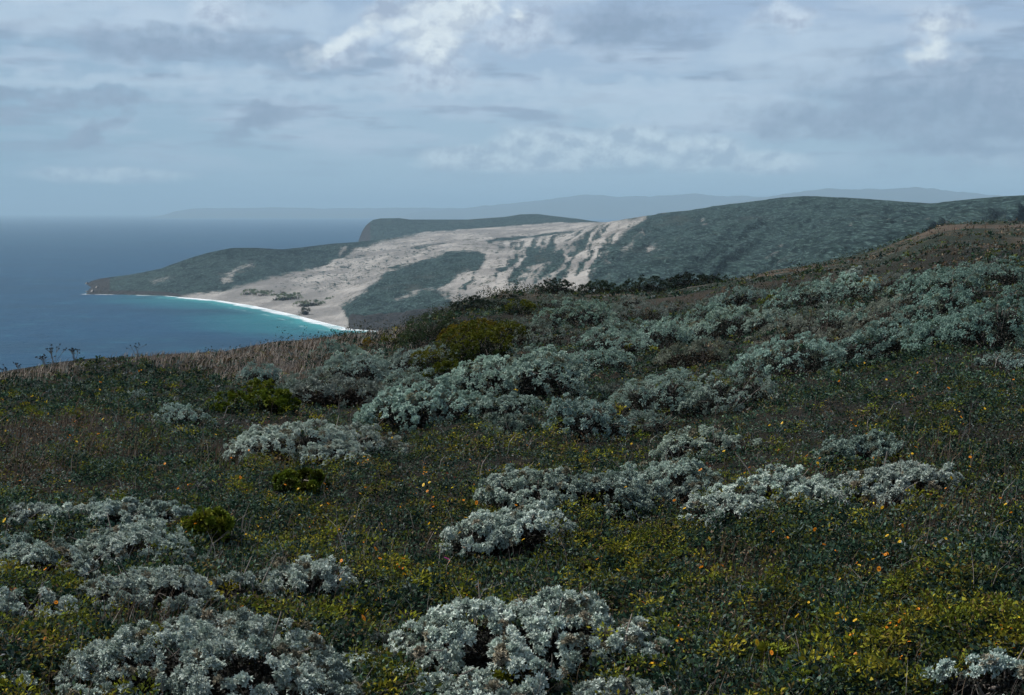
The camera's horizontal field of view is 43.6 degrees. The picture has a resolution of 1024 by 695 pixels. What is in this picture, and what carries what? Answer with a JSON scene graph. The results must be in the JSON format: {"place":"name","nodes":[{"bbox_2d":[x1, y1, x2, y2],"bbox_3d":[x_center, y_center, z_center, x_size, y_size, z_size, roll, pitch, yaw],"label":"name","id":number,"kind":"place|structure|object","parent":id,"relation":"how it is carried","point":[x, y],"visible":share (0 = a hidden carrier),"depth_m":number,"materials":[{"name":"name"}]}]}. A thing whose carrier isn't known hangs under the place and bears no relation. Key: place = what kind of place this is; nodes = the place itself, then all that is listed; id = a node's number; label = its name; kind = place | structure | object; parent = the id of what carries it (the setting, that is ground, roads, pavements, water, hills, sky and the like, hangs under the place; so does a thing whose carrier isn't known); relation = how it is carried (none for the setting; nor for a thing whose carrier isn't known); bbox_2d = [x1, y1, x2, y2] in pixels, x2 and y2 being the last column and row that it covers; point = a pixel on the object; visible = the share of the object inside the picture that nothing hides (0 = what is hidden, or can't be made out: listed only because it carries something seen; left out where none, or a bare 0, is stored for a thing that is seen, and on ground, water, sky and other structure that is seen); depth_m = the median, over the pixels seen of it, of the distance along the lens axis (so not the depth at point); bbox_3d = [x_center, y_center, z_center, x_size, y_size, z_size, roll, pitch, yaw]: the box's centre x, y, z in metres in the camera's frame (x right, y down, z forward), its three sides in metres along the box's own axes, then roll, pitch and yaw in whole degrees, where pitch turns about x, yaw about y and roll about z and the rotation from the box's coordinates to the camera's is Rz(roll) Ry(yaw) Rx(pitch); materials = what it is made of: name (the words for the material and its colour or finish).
{"place":"outdoors","nodes":[
{"label":"outdoors","id":0,"kind":"place"},
{"bbox_2d":[150,207,460,217],"bbox_3d":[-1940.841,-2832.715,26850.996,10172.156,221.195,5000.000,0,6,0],"label":"distant mountains","id":1,"kind":"structure","parent":0,"point":[284,212],"depth_m":25433.73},
{"bbox_2d":[0,215,622,371],"bbox_3d":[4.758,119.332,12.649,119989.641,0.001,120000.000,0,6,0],"label":"sea water","id":2,"kind":"structure","parent":0,"point":[51,266],"depth_m":1988.43,"materials":[{"name":"liquid"}]},
{"bbox_2d":[358,214,595,241],"bbox_3d":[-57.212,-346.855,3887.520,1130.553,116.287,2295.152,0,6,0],"label":"headland hills","id":3,"kind":"structure","parent":0,"point":[383,228],"depth_m":3872.24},
{"bbox_2d":[0,219,1023,694],"bbox_3d":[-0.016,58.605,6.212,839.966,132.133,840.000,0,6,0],"label":"hillside ground","id":4,"kind":"structure","parent":0,"point":[952,237],"depth_m":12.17,"materials":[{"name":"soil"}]},
{"bbox_2d":[0,530,43,552],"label":"sage shrub","id":5,"kind":"object","parent":4,"relation":"on","point":[4,542],"visible":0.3,"depth_m":6.60,"materials":[{"name":"grey plant"}]},
{"bbox_2d":[2,502,61,527],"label":"sage shrub","id":6,"kind":"object","parent":4,"relation":"on","point":[27,512],"visible":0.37,"depth_m":7.48,"materials":[{"name":"grey plant"}]},
{"bbox_2d":[0,586,81,621],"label":"sage shrub","id":7,"kind":"object","parent":4,"relation":"on","point":[13,605],"visible":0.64,"depth_m":5.08,"materials":[{"name":"grey plant"}]},
{"bbox_2d":[0,536,105,580],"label":"sage shrub","id":8,"kind":"object","parent":4,"relation":"on","point":[38,552],"visible":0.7,"depth_m":5.90,"materials":[{"name":"grey plant"}]},
{"bbox_2d":[33,681,122,694],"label":"sage shrub","id":9,"kind":"object","parent":4,"relation":"on","point":[108,686],"visible":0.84,"depth_m":4.07,"materials":[{"name":"grey plant"}]},
{"bbox_2d":[40,496,154,533],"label":"sage shrub","id":10,"kind":"object","parent":4,"relation":"on","point":[100,510],"visible":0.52,"depth_m":7.28,"materials":[{"name":"grey plant"}]},
{"bbox_2d":[61,513,209,567],"bbox_3d":[-1.902,1.035,6.456,0.770,0.350,0.631,0,6,0],"label":"sage shrub","id":11,"kind":"object","parent":4,"relation":"on","point":[108,543],"visible":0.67,"depth_m":6.37,"materials":[{"name":"grey plant"}]},
{"bbox_2d":[76,563,224,617],"bbox_3d":[-1.520,1.085,5.493,0.665,0.332,0.538,0,6,0],"label":"sage shrub","id":12,"kind":"object","parent":4,"relation":"on","point":[135,578],"visible":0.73,"depth_m":5.43,"materials":[{"name":"grey plant"}]},
{"bbox_2d":[117,496,196,527],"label":"sage shrub","id":13,"kind":"object","parent":4,"relation":"on","point":[157,504],"visible":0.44,"depth_m":7.48,"materials":[{"name":"grey plant"}]},
{"bbox_2d":[151,402,217,426],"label":"sage shrub","id":14,"kind":"object","parent":4,"relation":"on","point":[169,416],"visible":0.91,"depth_m":12.62,"materials":[{"name":"green plant"}]},
{"bbox_2d":[178,505,235,548],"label":"lime bush","id":15,"kind":"object","parent":4,"relation":"on","point":[220,521],"visible":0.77,"depth_m":6.92,"materials":[{"name":"green plant"}]},
{"bbox_2d":[0,320,427,385],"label":"tall dry grass","id":16,"kind":"structure","parent":4,"relation":"on","point":[256,358],"depth_m":25.33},
{"bbox_2d":[166,604,289,643],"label":"sage shrub","id":17,"kind":"object","parent":4,"relation":"on","point":[242,613],"visible":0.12,"depth_m":5.00,"materials":[{"name":"grey plant"}]},
{"bbox_2d":[206,389,255,412],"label":"lime bush","id":18,"kind":"object","parent":4,"relation":"on","point":[232,395],"visible":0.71,"depth_m":13.93,"materials":[{"name":"green plant"}]},
{"bbox_2d":[53,612,414,694],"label":"sage shrub","id":19,"kind":"object","parent":4,"relation":"on","point":[189,665],"visible":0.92,"depth_m":4.20,"materials":[{"name":"grey plant"}]},
{"bbox_2d":[173,553,300,604],"bbox_3d":[-1.212,1.095,5.674,0.570,0.315,0.446,2,6,17],"label":"sage shrub","id":20,"kind":"object","parent":4,"relation":"on","point":[249,577],"visible":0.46,"depth_m":5.72,"materials":[{"name":"grey plant"}]},
{"bbox_2d":[235,361,287,384],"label":"sage shrub","id":21,"kind":"object","parent":4,"relation":"on","point":[262,376],"visible":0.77,"depth_m":18.56,"materials":[{"name":"green plant"}]},
{"bbox_2d":[251,387,300,414],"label":"lime bush","id":22,"kind":"object","parent":4,"relation":"on","point":[284,399],"visible":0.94,"depth_m":13.72,"materials":[{"name":"green plant"}]},
{"bbox_2d":[222,416,359,463],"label":"sage shrub","id":23,"kind":"object","parent":4,"relation":"on","point":[279,434],"visible":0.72,"depth_m":10.04,"materials":[{"name":"grey plant"}]},
{"bbox_2d":[271,467,329,494],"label":"lime bush","id":24,"kind":"object","parent":4,"relation":"on","point":[290,478],"visible":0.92,"depth_m":8.60,"materials":[{"name":"green plant"}]},
{"bbox_2d":[258,554,369,599],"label":"sage shrub","id":25,"kind":"object","parent":4,"relation":"on","point":[297,569],"visible":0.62,"depth_m":5.89,"materials":[{"name":"grey plant"}]},
{"bbox_2d":[293,439,373,466],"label":"sage shrub","id":26,"kind":"object","parent":4,"relation":"on","point":[340,443],"visible":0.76,"depth_m":9.77,"materials":[{"name":"grey plant"}]},
{"bbox_2d":[308,335,361,356],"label":"sage shrub","id":27,"kind":"object","parent":4,"relation":"on","point":[337,347],"visible":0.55,"depth_m":27.39,"materials":[{"name":"green plant"}]},
{"bbox_2d":[289,369,390,408],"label":"sage shrub","id":28,"kind":"object","parent":4,"relation":"on","point":[327,394],"visible":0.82,"depth_m":14.76,"materials":[{"name":"green plant"}]},
{"bbox_2d":[308,352,408,383],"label":"sage shrub","id":29,"kind":"object","parent":4,"relation":"on","point":[368,373],"visible":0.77,"depth_m":19.29,"materials":[{"name":"green plant"}]},
{"bbox_2d":[308,418,411,460],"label":"sage shrub","id":30,"kind":"object","parent":4,"relation":"on","point":[366,442],"visible":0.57,"depth_m":10.27,"materials":[{"name":"grey plant"}]},
{"bbox_2d":[375,366,438,397],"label":"sage shrub","id":31,"kind":"object","parent":4,"relation":"on","point":[409,380],"visible":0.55,"depth_m":17.30,"materials":[{"name":"green plant"}]},
{"bbox_2d":[384,343,464,373],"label":"sage shrub","id":32,"kind":"object","parent":4,"relation":"on","point":[396,357],"visible":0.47,"depth_m":22.65,"materials":[{"name":"green plant"}]},
{"bbox_2d":[352,375,498,433],"bbox_3d":[-0.900,0.588,12.879,1.550,0.622,1.122,0,6,0],"label":"sage shrub","id":33,"kind":"object","parent":4,"relation":"on","point":[395,413],"visible":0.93,"depth_m":12.68,"materials":[{"name":"green plant"}]},
{"bbox_2d":[408,347,443,372],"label":"green bush","id":34,"kind":"object","parent":4,"relation":"on","point":[430,358],"visible":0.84,"depth_m":21.56,"materials":[{"name":"green plant"}]},
{"bbox_2d":[396,310,461,347],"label":"green bush","id":35,"kind":"object","parent":4,"relation":"on","point":[426,333],"visible":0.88,"depth_m":30.25,"materials":[{"name":"green plant"}]},
{"bbox_2d":[420,358,463,381],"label":"green bush","id":36,"kind":"object","parent":4,"relation":"on","point":[444,363],"visible":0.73,"depth_m":18.19,"materials":[{"name":"green plant"}]},
{"bbox_2d":[434,313,494,352],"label":"green bush","id":37,"kind":"object","parent":4,"relation":"on","point":[473,323],"visible":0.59,"depth_m":24.56,"materials":[{"name":"green plant"}]},
{"bbox_2d":[440,295,492,313],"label":"crest bush","id":38,"kind":"object","parent":4,"relation":"on","point":[473,302],"visible":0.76,"depth_m":55.42,"materials":[{"name":"green plant"}]},
{"bbox_2d":[435,318,511,346],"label":"golden bush","id":39,"kind":"object","parent":4,"relation":"on","point":[486,321],"visible":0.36,"depth_m":28.07,"materials":[{"name":"green plant"}]},
{"bbox_2d":[408,665,546,694],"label":"sage shrub","id":40,"kind":"object","parent":4,"relation":"on","point":[474,678],"visible":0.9,"depth_m":4.41,"materials":[{"name":"grey plant"}]},
{"bbox_2d":[444,327,513,371],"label":"green bush","id":41,"kind":"object","parent":4,"relation":"on","point":[476,351],"visible":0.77,"depth_m":19.47,"materials":[{"name":"green plant"}]},
{"bbox_2d":[440,351,525,398],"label":"sage shrub","id":42,"kind":"object","parent":4,"relation":"on","point":[474,381],"visible":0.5,"depth_m":15.38,"materials":[{"name":"green plant"}]},
{"bbox_2d":[484,320,531,346],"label":"green bush","id":43,"kind":"object","parent":4,"relation":"on","point":[515,325],"visible":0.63,"depth_m":25.70,"materials":[{"name":"green plant"}]},
{"bbox_2d":[439,499,578,560],"bbox_3d":[-0.011,0.982,6.732,0.748,0.358,0.589,0,6,0],"label":"sage shrub","id":44,"kind":"object","parent":4,"relation":"on","point":[530,527],"visible":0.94,"depth_m":6.60,"materials":[{"name":"grey plant"}]},
{"bbox_2d":[469,392,548,419],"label":"sage shrub","id":45,"kind":"object","parent":4,"relation":"on","point":[505,408],"visible":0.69,"depth_m":12.67,"materials":[{"name":"green plant"}]},
{"bbox_2d":[0,221,1023,694],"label":"herb cover","id":46,"kind":"object","parent":4,"relation":"on","point":[992,553],"visible":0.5,"depth_m":7.01,"materials":[{"name":"plant"}]},
{"bbox_2d":[0,303,1023,694],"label":"yellow green clumps","id":47,"kind":"object","parent":4,"relation":"on","point":[716,571],"visible":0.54,"depth_m":5.35,"materials":[{"name":"plant"}]},
{"bbox_2d":[0,220,1023,694],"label":"grey herbs","id":48,"kind":"object","parent":4,"relation":"on","point":[504,466],"visible":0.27,"depth_m":8.50,"materials":[{"name":"plant"}]},
{"bbox_2d":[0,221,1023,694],"bbox_3d":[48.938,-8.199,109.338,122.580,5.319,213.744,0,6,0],"label":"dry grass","id":49,"kind":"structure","parent":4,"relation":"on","point":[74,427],"depth_m":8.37,"materials":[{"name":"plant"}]},
{"bbox_2d":[0,339,1023,694],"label":"dead stems","id":50,"kind":"object","parent":4,"relation":"on","point":[508,549],"visible":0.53,"depth_m":6.34,"materials":[{"name":"plant"}]},
{"bbox_2d":[0,266,1023,694],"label":"yellow green herbs","id":51,"kind":"object","parent":4,"relation":"on","point":[932,610],"visible":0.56,"depth_m":5.58,"materials":[{"name":"plant"}]},
{"bbox_2d":[478,411,548,434],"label":"sage shrub","id":52,"kind":"object","parent":4,"relation":"on","point":[522,425],"visible":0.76,"depth_m":11.48,"materials":[{"name":"green plant"}]},
{"bbox_2d":[383,580,673,694],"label":"sage shrub","id":53,"kind":"object","parent":4,"relation":"on","point":[558,643],"visible":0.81,"depth_m":4.74,"materials":[{"name":"grey plant"}]},
{"bbox_2d":[472,463,597,512],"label":"sage shrub","id":54,"kind":"object","parent":4,"relation":"on","point":[514,485],"visible":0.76,"depth_m":7.71,"materials":[{"name":"grey plant"}]},
{"bbox_2d":[480,344,591,401],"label":"sage shrub","id":55,"kind":"object","parent":4,"relation":"on","point":[554,378],"visible":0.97,"depth_m":14.68,"materials":[{"name":"green plant"}]},
{"bbox_2d":[533,277,575,294],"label":"crest bush","id":56,"kind":"object","parent":4,"relation":"on","point":[559,287],"visible":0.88,"depth_m":77.53,"materials":[{"name":"green plant"}]},
{"bbox_2d":[539,324,592,346],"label":"sage shrub","id":57,"kind":"object","parent":4,"relation":"on","point":[560,341],"visible":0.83,"depth_m":25.12,"materials":[{"name":"green plant"}]},
{"bbox_2d":[530,297,616,327],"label":"sage shrub","id":58,"kind":"object","parent":4,"relation":"on","point":[581,315],"visible":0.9,"depth_m":32.65,"materials":[{"name":"green plant"}]},
{"bbox_2d":[541,393,635,441],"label":"sage shrub","id":59,"kind":"object","parent":4,"relation":"on","point":[597,423],"visible":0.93,"depth_m":10.97,"materials":[{"name":"green plant"}]},
{"bbox_2d":[577,279,620,293],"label":"crest bush","id":60,"kind":"object","parent":4,"relation":"on","point":[599,283],"visible":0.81,"depth_m":80.29,"materials":[{"name":"green plant"}]},
{"bbox_2d":[176,216,1023,363],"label":"scrub","id":61,"kind":"object","parent":4,"relation":"on","point":[488,295],"visible":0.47,"depth_m":50.45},
{"bbox_2d":[569,346,635,372],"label":"sage shrub","id":62,"kind":"object","parent":4,"relation":"on","point":[611,360],"visible":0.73,"depth_m":18.85,"materials":[{"name":"green plant"}]},
{"bbox_2d":[551,469,674,520],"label":"sage shrub","id":63,"kind":"object","parent":4,"relation":"on","point":[634,493],"visible":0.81,"depth_m":7.60,"materials":[{"name":"grey plant"}]},
{"bbox_2d":[571,325,657,355],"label":"sage shrub","id":64,"kind":"object","parent":4,"relation":"on","point":[642,344],"visible":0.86,"depth_m":23.79,"materials":[{"name":"green plant"}]},
{"bbox_2d":[571,673,687,694],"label":"sage shrub","id":65,"kind":"object","parent":4,"relation":"on","point":[640,686],"visible":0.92,"depth_m":4.39,"materials":[{"name":"grey plant"}]},
{"bbox_2d":[611,300,670,321],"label":"sage shrub","id":66,"kind":"object","parent":4,"relation":"on","point":[639,312],"visible":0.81,"depth_m":38.08,"materials":[{"name":"green plant"}]},
{"bbox_2d":[614,409,676,435],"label":"sage shrub","id":67,"kind":"object","parent":4,"relation":"on","point":[651,415],"visible":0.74,"depth_m":11.39,"materials":[{"name":"green plant"}]},
{"bbox_2d":[619,274,672,294],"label":"crest bush","id":68,"kind":"object","parent":4,"relation":"on","point":[646,286],"visible":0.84,"depth_m":86.58,"materials":[{"name":"green plant"}]},
{"bbox_2d":[602,367,719,418],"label":"sage shrub","id":69,"kind":"object","parent":4,"relation":"on","point":[671,398],"visible":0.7,"depth_m":12.62,"materials":[{"name":"green plant"}]},
{"bbox_2d":[631,316,694,352],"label":"sage shrub","id":70,"kind":"object","parent":4,"relation":"on","point":[665,338],"visible":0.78,"depth_m":24.97,"materials":[{"name":"green plant"}]},
{"bbox_2d":[612,456,723,503],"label":"sage shrub","id":71,"kind":"object","parent":4,"relation":"on","point":[654,470],"visible":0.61,"depth_m":8.13,"materials":[{"name":"grey plant"}]},
{"bbox_2d":[644,479,708,509],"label":"sage shrub","id":72,"kind":"object","parent":4,"relation":"on","point":[695,487],"visible":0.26,"depth_m":7.83,"materials":[{"name":"grey plant"}]},
{"bbox_2d":[660,271,710,290],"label":"crest bush","id":73,"kind":"object","parent":4,"relation":"on","point":[676,280],"visible":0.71,"depth_m":96.41,"materials":[{"name":"green plant"}]},
{"bbox_2d":[651,337,730,368],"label":"sage shrub","id":74,"kind":"object","parent":4,"relation":"on","point":[680,360],"visible":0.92,"depth_m":19.28,"materials":[{"name":"green plant"}]},
{"bbox_2d":[648,424,762,461],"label":"sage shrub","id":75,"kind":"object","parent":4,"relation":"on","point":[683,441],"visible":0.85,"depth_m":9.73,"materials":[{"name":"grey plant"}]},
{"bbox_2d":[676,364,778,418],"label":"sage shrub","id":76,"kind":"object","parent":4,"relation":"on","point":[758,393],"visible":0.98,"depth_m":12.21,"materials":[{"name":"green plant"}]},
{"bbox_2d":[676,492,784,530],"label":"sage shrub","id":77,"kind":"object","parent":4,"relation":"on","point":[730,498],"visible":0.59,"depth_m":7.20,"materials":[{"name":"grey plant"}]},
{"bbox_2d":[683,304,781,348],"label":"sage shrub","id":78,"kind":"object","parent":4,"relation":"on","point":[724,331],"visible":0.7,"depth_m":24.85,"materials":[{"name":"green plant"}]},
{"bbox_2d":[707,286,771,306],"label":"sage shrub","id":79,"kind":"object","parent":4,"relation":"on","point":[730,298],"visible":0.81,"depth_m":44.77,"materials":[{"name":"green plant"}]},
{"bbox_2d":[703,453,819,516],"bbox_3d":[1.568,0.856,7.585,0.772,0.430,0.634,-2,6,-20],"label":"sage shrub","id":80,"kind":"object","parent":4,"relation":"on","point":[761,482],"visible":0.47,"depth_m":7.55,"materials":[{"name":"grey plant"}]},
{"bbox_2d":[740,306,804,335],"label":"sage shrub","id":81,"kind":"object","parent":4,"relation":"on","point":[765,320],"visible":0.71,"depth_m":24.10,"materials":[{"name":"green plant"}]},
{"bbox_2d":[747,639,798,664],"bbox_3d":[0.984,1.183,4.824,0.277,0.176,0.225,0,6,0],"label":"leafy sprout","id":82,"kind":"object","parent":4,"relation":"on","point":[774,647],"visible":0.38,"depth_m":4.79,"materials":[{"name":"green plant"}]},
{"bbox_2d":[745,315,824,350],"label":"sage shrub","id":83,"kind":"object","parent":4,"relation":"on","point":[791,337],"visible":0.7,"depth_m":20.18,"materials":[{"name":"green plant"}]},
{"bbox_2d":[726,331,847,377],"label":"sage shrub","id":84,"kind":"object","parent":4,"relation":"on","point":[805,361],"visible":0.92,"depth_m":15.69,"materials":[{"name":"green plant"}]},
{"bbox_2d":[751,279,850,310],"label":"sage shrub","id":85,"kind":"object","parent":4,"relation":"on","point":[808,296],"visible":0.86,"depth_m":32.12,"materials":[{"name":"green plant"}]},
{"bbox_2d":[776,473,855,516],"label":"sage shrub","id":86,"kind":"object","parent":4,"relation":"on","point":[831,484],"visible":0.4,"depth_m":7.46,"materials":[{"name":"grey plant"}]},
{"bbox_2d":[784,298,851,335],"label":"sage shrub","id":87,"kind":"object","parent":4,"relation":"on","point":[827,324],"visible":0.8,"depth_m":22.38,"materials":[{"name":"green plant"}]},
{"bbox_2d":[807,271,883,301],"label":"sage shrub","id":88,"kind":"object","parent":4,"relation":"on","point":[872,282],"visible":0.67,"depth_m":35.72,"materials":[{"name":"green plant"}]},
{"bbox_2d":[813,428,908,469],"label":"sage shrub","id":89,"kind":"object","parent":4,"relation":"on","point":[861,446],"visible":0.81,"depth_m":8.59,"materials":[{"name":"grey plant"}]},
{"bbox_2d":[804,313,941,370],"bbox_3d":[4.487,-0.030,15.891,1.484,0.788,1.363,6,8,44],"label":"sage shrub","id":90,"kind":"object","parent":4,"relation":"on","point":[869,349],"visible":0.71,"depth_m":15.70,"materials":[{"name":"green plant"}]},
{"bbox_2d":[824,292,941,339],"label":"sage shrub","id":91,"kind":"object","parent":4,"relation":"on","point":[880,302],"visible":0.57,"depth_m":20.99,"materials":[{"name":"green plant"}]},
{"bbox_2d":[819,453,965,512],"bbox_3d":[2.170,0.815,7.391,0.842,0.428,0.649,2,6,15],"label":"sage shrub","id":92,"kind":"object","parent":4,"relation":"on","point":[898,477],"visible":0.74,"depth_m":7.28,"materials":[{"name":"grey plant"}]},
{"bbox_2d":[891,265,978,328],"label":"sage shrub","id":93,"kind":"object","parent":4,"relation":"on","point":[938,308],"visible":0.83,"depth_m":20.47,"materials":[{"name":"green plant"}]},
{"bbox_2d":[900,312,979,357],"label":"sage shrub","id":94,"kind":"object","parent":4,"relation":"on","point":[931,334],"visible":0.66,"depth_m":15.05,"materials":[{"name":"green plant"}]},
{"bbox_2d":[884,264,998,314],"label":"sage shrub","id":95,"kind":"object","parent":4,"relation":"on","point":[924,288],"visible":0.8,"depth_m":24.41,"materials":[{"name":"green plant"}]},
{"bbox_2d":[920,646,1023,694],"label":"sage shrub","id":96,"kind":"object","parent":4,"relation":"on","point":[998,682],"visible":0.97,"depth_m":4.22,"materials":[{"name":"grey plant"}]},
{"bbox_2d":[941,296,1023,351],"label":"sage shrub","id":97,"kind":"object","parent":4,"relation":"on","point":[1009,327],"visible":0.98,"depth_m":14.58,"materials":[{"name":"green plant"}]},
{"bbox_2d":[965,251,1023,286],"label":"sage shrub","id":98,"kind":"object","parent":4,"relation":"on","point":[1010,277],"visible":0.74,"depth_m":26.94,"materials":[{"name":"green plant"}]},
{"bbox_2d":[973,348,1023,369],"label":"sage shrub","id":99,"kind":"object","parent":4,"relation":"on","point":[1013,364],"visible":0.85,"depth_m":12.85,"materials":[{"name":"grey plant"}]},
{"bbox_2d":[0,0,1023,214],"label":"sky","id":100,"kind":"structure","parent":0,"point":[108,107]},
{"bbox_2d":[86,195,1023,330],"bbox_3d":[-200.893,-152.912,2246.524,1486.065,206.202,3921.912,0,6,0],"label":"coastal hills","id":101,"kind":"structure","parent":0,"point":[394,279],"depth_m":1515.30,"materials":[{"name":"sand"}]},
{"bbox_2d":[397,193,758,218],"bbox_3d":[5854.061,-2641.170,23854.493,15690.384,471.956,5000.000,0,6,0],"label":"distant mountains","id":102,"kind":"structure","parent":0,"point":[585,206],"depth_m":22570.94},
{"bbox_2d":[718,187,1001,205],"bbox_3d":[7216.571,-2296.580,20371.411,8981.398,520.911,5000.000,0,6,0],"label":"distant mountains","id":103,"kind":"structure","parent":0,"point":[921,195],"depth_m":19753.60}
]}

